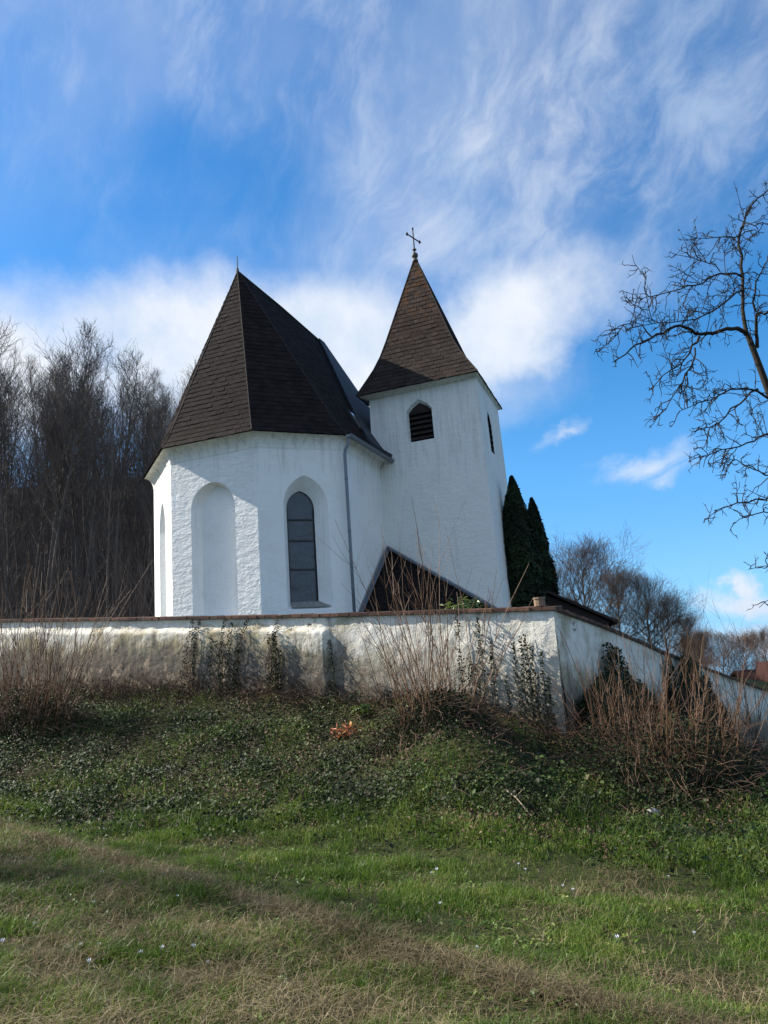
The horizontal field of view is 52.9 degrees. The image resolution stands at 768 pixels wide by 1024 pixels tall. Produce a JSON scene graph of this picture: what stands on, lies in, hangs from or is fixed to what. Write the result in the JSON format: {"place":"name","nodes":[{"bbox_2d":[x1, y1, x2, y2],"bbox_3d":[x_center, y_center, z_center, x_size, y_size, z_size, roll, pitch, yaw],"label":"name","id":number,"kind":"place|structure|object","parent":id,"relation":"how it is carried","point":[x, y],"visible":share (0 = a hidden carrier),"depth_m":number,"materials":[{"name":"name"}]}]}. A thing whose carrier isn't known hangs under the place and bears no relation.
{"place":"outdoors","nodes":[
{"label":"outdoors","id":0,"kind":"place"},
{"bbox_2d":[0,736,767,1023],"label":"dry grass","id":1,"kind":"structure","parent":0,"point":[506,976],"depth_m":5.23,"materials":[{"name":"plant"}]},
{"bbox_2d":[0,478,767,1023],"bbox_3d":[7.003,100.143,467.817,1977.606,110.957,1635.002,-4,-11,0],"label":"ground","id":2,"kind":"structure","parent":0,"point":[586,870],"depth_m":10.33,"materials":[{"name":"plant"}]},
{"bbox_2d":[0,371,25,568],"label":"beech tree","id":3,"kind":"object","parent":2,"relation":"on","point":[7,445],"visible":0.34,"depth_m":56.77,"materials":[{"name":"brown plant"}]},
{"bbox_2d":[0,361,26,506],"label":"beech tree","id":4,"kind":"object","parent":2,"relation":"on","point":[4,411],"visible":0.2,"depth_m":73.04,"materials":[{"name":"brown plant"}]},
{"bbox_2d":[0,436,27,618],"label":"beech tree","id":5,"kind":"object","parent":2,"relation":"on","point":[7,544],"visible":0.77,"depth_m":42.20,"materials":[{"name":"brown plant"}]},
{"bbox_2d":[0,402,28,592],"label":"beech tree","id":6,"kind":"object","parent":2,"relation":"on","point":[2,486],"visible":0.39,"depth_m":51.34,"materials":[{"name":"brown plant"}]},
{"bbox_2d":[1,338,27,470],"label":"beech tree","id":7,"kind":"object","parent":2,"relation":"on","point":[13,357],"visible":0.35,"depth_m":90.62,"materials":[{"name":"brown plant"}]},
{"bbox_2d":[0,364,29,544],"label":"beech tree","id":8,"kind":"object","parent":2,"relation":"on","point":[6,451],"visible":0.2,"depth_m":61.63,"materials":[{"name":"brown plant"}]},
{"bbox_2d":[0,365,31,461],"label":"beech tree","id":9,"kind":"object","parent":2,"relation":"on","point":[15,399],"visible":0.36,"depth_m":61.54,"materials":[{"name":"brown plant"}]},
{"bbox_2d":[0,382,33,618],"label":"beech tree","id":10,"kind":"object","parent":2,"relation":"on","point":[3,526],"visible":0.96,"depth_m":40.29,"materials":[{"name":"brown plant"}]},
{"bbox_2d":[10,370,24,473],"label":"beech tree","id":11,"kind":"object","parent":2,"relation":"on","point":[18,410],"visible":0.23,"depth_m":83.67,"materials":[{"name":"brown plant"}]},
{"bbox_2d":[0,374,44,606],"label":"beech tree","id":12,"kind":"object","parent":2,"relation":"on","point":[12,479],"visible":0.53,"depth_m":48.25,"materials":[{"name":"brown plant"}]},
{"bbox_2d":[0,311,54,471],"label":"beech tree","id":13,"kind":"object","parent":2,"relation":"on","point":[8,399],"visible":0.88,"depth_m":42.92,"materials":[{"name":"brown plant"}]},
{"bbox_2d":[10,354,46,520],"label":"beech tree","id":14,"kind":"object","parent":2,"relation":"on","point":[30,370],"visible":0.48,"depth_m":66.15,"materials":[{"name":"brown plant"}]},
{"bbox_2d":[15,353,60,543],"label":"beech tree","id":15,"kind":"object","parent":2,"relation":"on","point":[33,449],"visible":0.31,"depth_m":60.17,"materials":[{"name":"brown plant"}]},
{"bbox_2d":[13,387,66,560],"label":"beech tree","id":16,"kind":"object","parent":2,"relation":"on","point":[48,549],"visible":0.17,"depth_m":57.43,"materials":[{"name":"brown plant"}]},
{"bbox_2d":[17,379,68,486],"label":"beech tree","id":17,"kind":"object","parent":2,"relation":"on","point":[38,409],"visible":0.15,"depth_m":64.85,"materials":[{"name":"brown plant"}]},
{"bbox_2d":[24,368,69,538],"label":"beech tree","id":18,"kind":"object","parent":2,"relation":"on","point":[48,399],"visible":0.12,"depth_m":60.48,"materials":[{"name":"brown plant"}]},
{"bbox_2d":[7,415,87,618],"bbox_3d":[-18.067,0.687,41.488,3.788,12.785,4.102,-2,-11,-9],"label":"beech tree","id":19,"kind":"object","parent":2,"relation":"on","point":[42,518],"visible":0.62,"depth_m":41.80,"materials":[{"name":"brown plant"}]},
{"bbox_2d":[39,388,66,529],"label":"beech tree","id":20,"kind":"object","parent":2,"relation":"on","point":[51,479],"visible":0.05,"depth_m":54.79,"materials":[{"name":"brown plant"}]},
{"bbox_2d":[27,390,79,601],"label":"beech tree","id":21,"kind":"object","parent":2,"relation":"on","point":[52,514],"visible":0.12,"depth_m":47.38,"materials":[{"name":"brown plant"}]},
{"bbox_2d":[24,383,83,614],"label":"beech tree","id":22,"kind":"object","parent":2,"relation":"on","point":[59,546],"visible":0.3,"depth_m":43.29,"materials":[{"name":"brown plant"}]},
{"bbox_2d":[41,350,77,399],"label":"beech tree","id":23,"kind":"object","parent":2,"relation":"on","point":[61,368],"visible":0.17,"depth_m":88.53,"materials":[{"name":"brown plant"}]},
{"bbox_2d":[0,316,128,613],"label":"beech tree","id":24,"kind":"object","parent":2,"relation":"on","point":[86,361],"visible":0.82,"depth_m":43.05,"materials":[{"name":"brown plant"}]},
{"bbox_2d":[22,384,111,612],"bbox_3d":[-17.788,-0.367,43.179,4.895,14.296,5.263,-6,-11,9],"label":"beech tree","id":25,"kind":"object","parent":2,"relation":"on","point":[73,503],"visible":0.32,"depth_m":43.34,"materials":[{"name":"brown plant"}]},
{"bbox_2d":[26,388,107,593],"bbox_3d":[-21.106,-1.829,52.197,5.201,15.422,4.903,-6,-11,8],"label":"beech tree","id":26,"kind":"object","parent":2,"relation":"on","point":[67,526],"visible":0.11,"depth_m":51.37,"materials":[{"name":"brown plant"}]},
{"bbox_2d":[0,369,135,617],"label":"beech tree","id":27,"kind":"object","parent":2,"relation":"on","point":[75,391],"visible":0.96,"depth_m":40.39,"materials":[{"name":"brown plant"}]},
{"bbox_2d":[14,352,128,602],"bbox_3d":[-19.529,-2.369,48.459,6.865,16.820,5.121,4,-14,-35],"label":"beech tree","id":28,"kind":"object","parent":2,"relation":"on","point":[84,472],"visible":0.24,"depth_m":49.13,"materials":[{"name":"brown plant"}]},
{"bbox_2d":[0,547,157,752],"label":"bare shrub","id":29,"kind":"object","parent":2,"relation":"on","point":[34,708],"visible":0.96,"depth_m":17.91,"materials":[{"name":"brown plant"}]},
{"bbox_2d":[22,322,135,614],"bbox_3d":[-18.165,-2.441,46.250,6.273,17.498,5.498,-4,-11,0],"label":"beech tree","id":30,"kind":"object","parent":2,"relation":"on","point":[50,391],"visible":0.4,"depth_m":46.73,"materials":[{"name":"brown plant"}]},
{"bbox_2d":[0,378,180,618],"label":"forest undergrowth","id":31,"kind":"object","parent":2,"relation":"on","point":[82,566],"visible":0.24,"depth_m":44.01,"materials":[{"name":"plant"}]},
{"bbox_2d":[62,395,118,617],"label":"beech tree","id":32,"kind":"object","parent":2,"relation":"on","point":[93,554],"visible":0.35,"depth_m":43.32,"materials":[{"name":"brown plant"}]},
{"bbox_2d":[44,385,137,617],"bbox_3d":[-15.265,0.060,41.298,4.431,13.936,4.700,-5,-11,5],"label":"beech tree","id":33,"kind":"object","parent":2,"relation":"on","point":[104,413],"visible":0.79,"depth_m":41.24,"materials":[{"name":"brown plant"}]},
{"bbox_2d":[73,394,111,532],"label":"beech tree","id":34,"kind":"object","parent":2,"relation":"on","point":[81,484],"visible":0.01,"depth_m":58.65,"materials":[{"name":"brown plant"}]},
{"bbox_2d":[78,366,108,585],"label":"beech tree","id":35,"kind":"object","parent":2,"relation":"on","point":[89,471],"visible":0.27,"depth_m":49.43,"materials":[{"name":"brown plant"}]},
{"bbox_2d":[74,378,118,562],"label":"beech tree","id":36,"kind":"object","parent":2,"relation":"on","point":[100,476],"visible":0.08,"depth_m":56.70,"materials":[{"name":"brown plant"}]},
{"bbox_2d":[86,348,113,479],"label":"beech tree","id":37,"kind":"object","parent":2,"relation":"on","point":[107,368],"visible":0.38,"depth_m":77.80,"materials":[{"name":"brown plant"}]},
{"bbox_2d":[82,405,121,576],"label":"beech tree","id":38,"kind":"object","parent":2,"relation":"on","point":[104,496],"visible":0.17,"depth_m":53.43,"materials":[{"name":"brown plant"}]},
{"bbox_2d":[84,393,129,616],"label":"beech tree","id":39,"kind":"object","parent":2,"relation":"on","point":[108,503],"visible":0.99,"depth_m":39.45,"materials":[{"name":"brown plant"}]},
{"bbox_2d":[63,338,172,615],"bbox_3d":[-13.719,-1.508,41.816,5.883,17.181,6.325,-9,-12,24],"label":"beech tree","id":40,"kind":"object","parent":2,"relation":"on","point":[129,402],"visible":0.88,"depth_m":42.17,"materials":[{"name":"brown plant"}]},
{"bbox_2d":[107,399,133,545],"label":"beech tree","id":41,"kind":"object","parent":2,"relation":"on","point":[120,461],"visible":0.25,"depth_m":60.04,"materials":[{"name":"brown plant"}]},
{"bbox_2d":[106,384,137,531],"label":"beech tree","id":42,"kind":"object","parent":2,"relation":"on","point":[123,446],"visible":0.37,"depth_m":63.91,"materials":[{"name":"brown plant"}]},
{"bbox_2d":[113,377,131,495],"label":"beech tree","id":43,"kind":"object","parent":2,"relation":"on","point":[120,418],"visible":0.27,"depth_m":74.45,"materials":[{"name":"brown plant"}]},
{"bbox_2d":[108,367,144,494],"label":"beech tree","id":44,"kind":"object","parent":2,"relation":"on","point":[126,426],"visible":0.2,"depth_m":57.55,"materials":[{"name":"plant"}]},
{"bbox_2d":[107,383,149,505],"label":"beech tree","id":45,"kind":"object","parent":2,"relation":"on","point":[132,415],"visible":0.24,"depth_m":69.12,"materials":[{"name":"brown plant"}]},
{"bbox_2d":[108,388,165,602],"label":"beech tree","id":46,"kind":"object","parent":2,"relation":"on","point":[140,509],"visible":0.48,"depth_m":42.69,"materials":[{"name":"brown plant"}]},
{"bbox_2d":[108,385,174,616],"bbox_3d":[-12.080,-0.109,41.233,4.376,13.764,4.642,-7,-12,16],"label":"beech tree","id":47,"kind":"object","parent":2,"relation":"on","point":[158,415],"visible":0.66,"depth_m":41.15,"materials":[{"name":"plant"}]},
{"bbox_2d":[129,421,158,572],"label":"beech tree","id":48,"kind":"object","parent":2,"relation":"on","point":[149,486],"visible":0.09,"depth_m":52.73,"materials":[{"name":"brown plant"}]},
{"bbox_2d":[131,448,157,541],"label":"beech tree","id":49,"kind":"object","parent":2,"relation":"on","point":[148,511],"visible":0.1,"depth_m":40.10,"materials":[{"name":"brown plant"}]},
{"bbox_2d":[125,368,173,452],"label":"beech tree","id":50,"kind":"object","parent":2,"relation":"on","point":[154,378],"visible":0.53,"depth_m":78.19,"materials":[{"name":"plant"}]},
{"bbox_2d":[143,394,168,499],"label":"beech tree","id":51,"kind":"object","parent":2,"relation":"on","point":[154,438],"visible":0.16,"depth_m":43.17,"materials":[{"name":"plant"}]},
{"bbox_2d":[141,407,174,469],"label":"beech tree","id":52,"kind":"object","parent":2,"relation":"on","point":[163,429],"visible":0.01,"depth_m":50.52,"materials":[{"name":"plant"}]},
{"bbox_2d":[146,397,172,447],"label":"beech tree","id":53,"kind":"object","parent":2,"relation":"on","point":[156,416],"visible":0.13,"depth_m":61.50,"materials":[{"name":"plant"}]},
{"bbox_2d":[152,390,174,435],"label":"beech tree","id":54,"kind":"object","parent":2,"relation":"on","point":[168,406],"visible":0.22,"depth_m":73.05,"materials":[{"name":"plant"}]},
{"bbox_2d":[138,356,196,465],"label":"beech tree","id":55,"kind":"object","parent":2,"relation":"on","point":[189,375],"visible":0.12,"depth_m":45.22,"materials":[{"name":"plant"}]},
{"bbox_2d":[155,382,180,414],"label":"beech tree","id":56,"kind":"object","parent":2,"relation":"on","point":[162,385],"visible":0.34,"depth_m":88.60,"materials":[{"name":"plant"}]},
{"bbox_2d":[0,606,570,736],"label":"churchyard wall","id":57,"kind":"structure","parent":2,"relation":"on","point":[156,645],"depth_m":17.55,"materials":[{"name":"paint"}]},
{"bbox_2d":[176,618,200,691],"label":"ivy","id":58,"kind":"object","parent":57,"relation":"attached to","point":[195,634],"visible":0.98,"depth_m":19.00,"materials":[{"name":"green plant"}]},
{"bbox_2d":[204,616,248,691],"bbox_3d":[-3.784,3.423,18.551,1.232,1.789,0.294,-10,-13,26],"label":"ivy","id":59,"kind":"object","parent":57,"relation":"attached to","point":[236,652],"visible":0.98,"depth_m":18.48,"materials":[{"name":"green plant"}]},
{"bbox_2d":[262,615,286,693],"bbox_3d":[-2.507,3.311,17.894,0.733,1.824,0.288,-9,-12,25],"label":"ivy","id":60,"kind":"object","parent":57,"relation":"attached to","point":[273,657],"visible":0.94,"depth_m":17.82,"materials":[{"name":"green plant"}]},
{"bbox_2d":[327,640,338,696],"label":"ivy","id":61,"kind":"object","parent":57,"relation":"attached to","point":[331,664],"visible":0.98,"depth_m":17.21,"materials":[{"name":"green plant"}]},
{"bbox_2d":[453,610,501,713],"bbox_3d":[1.851,3.063,15.675,1.071,2.198,0.185,-10,-13,26],"label":"ivy","id":62,"kind":"object","parent":57,"relation":"attached to","point":[481,655],"visible":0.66,"depth_m":15.63,"materials":[{"name":"green plant"}]},
{"bbox_2d":[502,634,559,734],"bbox_3d":[2.806,3.369,15.106,1.129,1.954,0.171,-10,-13,26],"label":"ivy","id":63,"kind":"object","parent":57,"relation":"attached to","point":[532,694],"visible":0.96,"depth_m":15.07,"materials":[{"name":"green plant"}]},
{"bbox_2d":[533,597,545,606],"bbox_3d":[3.140,1.813,15.578,0.258,0.176,0.245,-4,-11,0],"label":"stone pot","id":64,"kind":"object","parent":57,"relation":"on","point":[539,601],"visible":0.97,"depth_m":15.48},
{"bbox_2d":[42,660,604,755],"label":"dead brambles","id":65,"kind":"object","parent":2,"relation":"on","point":[118,688],"visible":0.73,"depth_m":17.49,"materials":[{"name":"plant"}]},
{"bbox_2d":[142,227,514,616],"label":"church","id":66,"kind":"structure","parent":2,"relation":"on","point":[284,438],"depth_m":24.45,"materials":[{"name":"white paint"}]},
{"bbox_2d":[286,491,330,607],"bbox_3d":[-2.283,1.068,22.829,1.170,3.530,0.420,0,-12,-20],"label":"window","id":67,"kind":"structure","parent":66,"relation":"in","point":[303,578],"depth_m":22.94,"materials":[{"name":"glass"}]},
{"bbox_2d":[406,399,433,442],"bbox_3d":[1.288,-3.145,26.622,0.944,1.510,0.326,-9,-12,22],"label":"belfry window","id":68,"kind":"structure","parent":66,"relation":"in","point":[419,415],"depth_m":26.66,"materials":[{"name":"brown wood"}]},
{"bbox_2d":[487,411,495,455],"bbox_3d":[3.608,-2.810,27.166,0.357,1.650,0.758,-8,-12,18],"label":"belfry window","id":69,"kind":"structure","parent":66,"relation":"in","point":[488,415],"depth_m":27.39,"materials":[{"name":"brown wood"}]},
{"bbox_2d":[330,721,361,737],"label":"orange leaf bush","id":70,"kind":"object","parent":2,"relation":"on","point":[347,728],"visible":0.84,"depth_m":15.24,"materials":[{"name":"plant"}]},
{"bbox_2d":[349,704,373,717],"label":"laurel bush","id":71,"kind":"object","parent":2,"relation":"on","point":[362,709],"visible":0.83,"depth_m":15.95,"materials":[{"name":"green plant"}]},
{"bbox_2d":[0,684,767,890],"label":"ivy ground cover","id":72,"kind":"object","parent":2,"relation":"on","point":[80,761],"visible":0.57,"depth_m":12.47,"materials":[{"name":"green plant"}]},
{"bbox_2d":[0,685,767,863],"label":"leaf litter","id":73,"kind":"object","parent":2,"relation":"on","point":[603,844],"visible":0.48,"depth_m":13.61,"materials":[{"name":"plant"}]},
{"bbox_2d":[0,794,767,1023],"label":"lawn weeds","id":74,"kind":"object","parent":2,"relation":"on","point":[420,926],"visible":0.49,"depth_m":6.31,"materials":[{"name":"green plant"}]},
{"bbox_2d":[0,669,767,852],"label":"fallen twigs","id":75,"kind":"object","parent":2,"relation":"on","point":[320,761],"visible":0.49,"depth_m":13.85,"materials":[{"name":"plant"}]},
{"bbox_2d":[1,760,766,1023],"bbox_3d":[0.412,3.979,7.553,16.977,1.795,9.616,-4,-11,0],"label":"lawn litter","id":76,"kind":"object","parent":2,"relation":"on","point":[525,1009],"visible":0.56,"depth_m":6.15,"materials":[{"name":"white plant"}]},
{"bbox_2d":[2,687,767,854],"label":"bank grass","id":77,"kind":"structure","parent":2,"relation":"on","point":[298,802],"depth_m":14.28,"materials":[{"name":"plant"}]},
{"bbox_2d":[312,491,539,770],"bbox_3d":[0.888,2.254,14.233,3.438,5.445,3.226,5,-15,-39],"label":"bare shrub","id":78,"kind":"object","parent":2,"relation":"on","point":[425,701],"visible":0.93,"depth_m":13.94,"materials":[{"name":"brown plant"}]},
{"bbox_2d":[440,596,486,609],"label":"laurel bush","id":79,"kind":"object","parent":2,"relation":"on","point":[468,605],"visible":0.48,"depth_m":16.86,"materials":[{"name":"green plant"}]},
{"bbox_2d":[502,475,547,606],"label":"thuja","id":80,"kind":"object","parent":2,"relation":"on","point":[521,551],"visible":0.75,"depth_m":25.91,"materials":[{"name":"green plant"}]},
{"bbox_2d":[527,497,560,599],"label":"thuja","id":81,"kind":"object","parent":2,"relation":"on","point":[549,577],"visible":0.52,"depth_m":28.23,"materials":[{"name":"green plant"}]},
{"bbox_2d":[553,556,608,603],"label":"bare tree","id":82,"kind":"object","parent":2,"relation":"on","point":[560,581],"visible":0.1,"depth_m":55.37,"materials":[{"name":"brown plant"}]},
{"bbox_2d":[545,590,617,626],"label":"shed","id":83,"kind":"structure","parent":2,"relation":"on","point":[578,608],"depth_m":26.94,"materials":[{"name":"brown wood"}]},
{"bbox_2d":[549,522,653,629],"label":"bare tree","id":84,"kind":"object","parent":2,"relation":"on","point":[584,562],"visible":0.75,"depth_m":52.82,"materials":[{"name":"brown plant"}]},
{"bbox_2d":[554,607,686,736],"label":"churchyard wall","id":85,"kind":"structure","parent":2,"relation":"on","point":[585,634],"depth_m":16.45,"materials":[{"name":"paint"}]},
{"bbox_2d":[575,642,677,735],"bbox_3d":[5.601,4.176,17.455,0.525,2.499,6.133,-12,-14,35],"label":"ivy","id":86,"kind":"object","parent":85,"relation":"attached to","point":[620,668],"visible":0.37,"depth_m":16.80,"materials":[{"name":"green plant"}]},
{"bbox_2d":[664,649,688,727],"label":"ivy","id":87,"kind":"object","parent":85,"relation":"attached to","point":[675,694],"visible":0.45,"depth_m":20.55,"materials":[{"name":"green plant"}]},
{"bbox_2d":[542,623,706,762],"bbox_3d":[4.222,3.524,14.171,3.183,3.125,2.895,2,-13,-26],"label":"bare shrub","id":88,"kind":"object","parent":2,"relation":"on","point":[614,725],"visible":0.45,"depth_m":14.10,"materials":[{"name":"brown plant"}]},
{"bbox_2d":[579,556,676,638],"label":"bare tree","id":89,"kind":"object","parent":2,"relation":"on","point":[621,577],"visible":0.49,"depth_m":55.20,"materials":[{"name":"brown plant"}]},
{"bbox_2d":[590,566,705,648],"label":"bare tree","id":90,"kind":"object","parent":2,"relation":"on","point":[647,605],"visible":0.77,"depth_m":53.80,"materials":[{"name":"brown plant"}]},
{"bbox_2d":[625,589,706,656],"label":"bare tree","id":91,"kind":"object","parent":2,"relation":"on","point":[678,619],"visible":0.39,"depth_m":55.31,"materials":[{"name":"brown plant"}]},
{"bbox_2d":[569,605,767,815],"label":"bare shrub","id":92,"kind":"object","parent":2,"relation":"on","point":[633,752],"visible":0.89,"depth_m":12.29,"materials":[{"name":"brown plant"}]},
{"bbox_2d":[590,179,767,609],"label":"fruit tree","id":93,"kind":"object","parent":2,"relation":"on","point":[744,331],"visible":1,"depth_m":9.22,"materials":[{"name":"brown plant"}]},
{"bbox_2d":[661,637,703,662],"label":"bare tree","id":94,"kind":"object","parent":2,"relation":"on","point":[689,648],"visible":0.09,"depth_m":62.68,"materials":[{"name":"brown plant"}]},
{"bbox_2d":[658,607,723,660],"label":"bare tree","id":95,"kind":"object","parent":2,"relation":"on","point":[689,634],"visible":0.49,"depth_m":56.74,"materials":[{"name":"brown plant"}]},
{"bbox_2d":[677,625,722,667],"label":"bare tree","id":96,"kind":"object","parent":2,"relation":"on","point":[704,640],"visible":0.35,"depth_m":64.33,"materials":[{"name":"brown plant"}]},
{"bbox_2d":[642,571,767,759],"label":"bare shrub","id":97,"kind":"object","parent":2,"relation":"on","point":[755,734],"visible":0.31,"depth_m":19.37,"materials":[{"name":"brown plant"}]},
{"bbox_2d":[681,662,767,748],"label":"churchyard wall","id":98,"kind":"structure","parent":2,"relation":"on","point":[721,683],"depth_m":28.70,"materials":[{"name":"paint"}]},
{"bbox_2d":[676,652,734,740],"bbox_3d":[9.750,5.822,23.131,0.495,3.332,5.381,-11,-13,33],"label":"ivy","id":99,"kind":"object","parent":98,"relation":"attached to","point":[691,673],"visible":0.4,"depth_m":22.48,"materials":[{"name":"green plant"}]},
{"bbox_2d":[702,630,749,673],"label":"bare tree","id":100,"kind":"object","parent":2,"relation":"on","point":[726,648],"visible":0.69,"depth_m":66.12,"materials":[{"name":"brown plant"}]},
{"bbox_2d":[711,628,767,673],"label":"bare tree","id":101,"kind":"object","parent":2,"relation":"on","point":[749,642],"visible":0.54,"depth_m":67.94,"materials":[{"name":"brown plant"}]},
{"bbox_2d":[729,662,767,681],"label":"house","id":102,"kind":"structure","parent":2,"relation":"on","point":[761,668],"depth_m":61.84,"materials":[{"name":"red tile"}]},
{"bbox_2d":[733,623,767,669],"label":"bare tree","id":103,"kind":"object","parent":2,"relation":"on","point":[760,635],"visible":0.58,"depth_m":70.47,"materials":[{"name":"brown plant"}]},
{"bbox_2d":[0,0,767,674],"label":"sky","id":104,"kind":"structure","parent":0,"point":[530,149],"materials":[{"name":"blue"}]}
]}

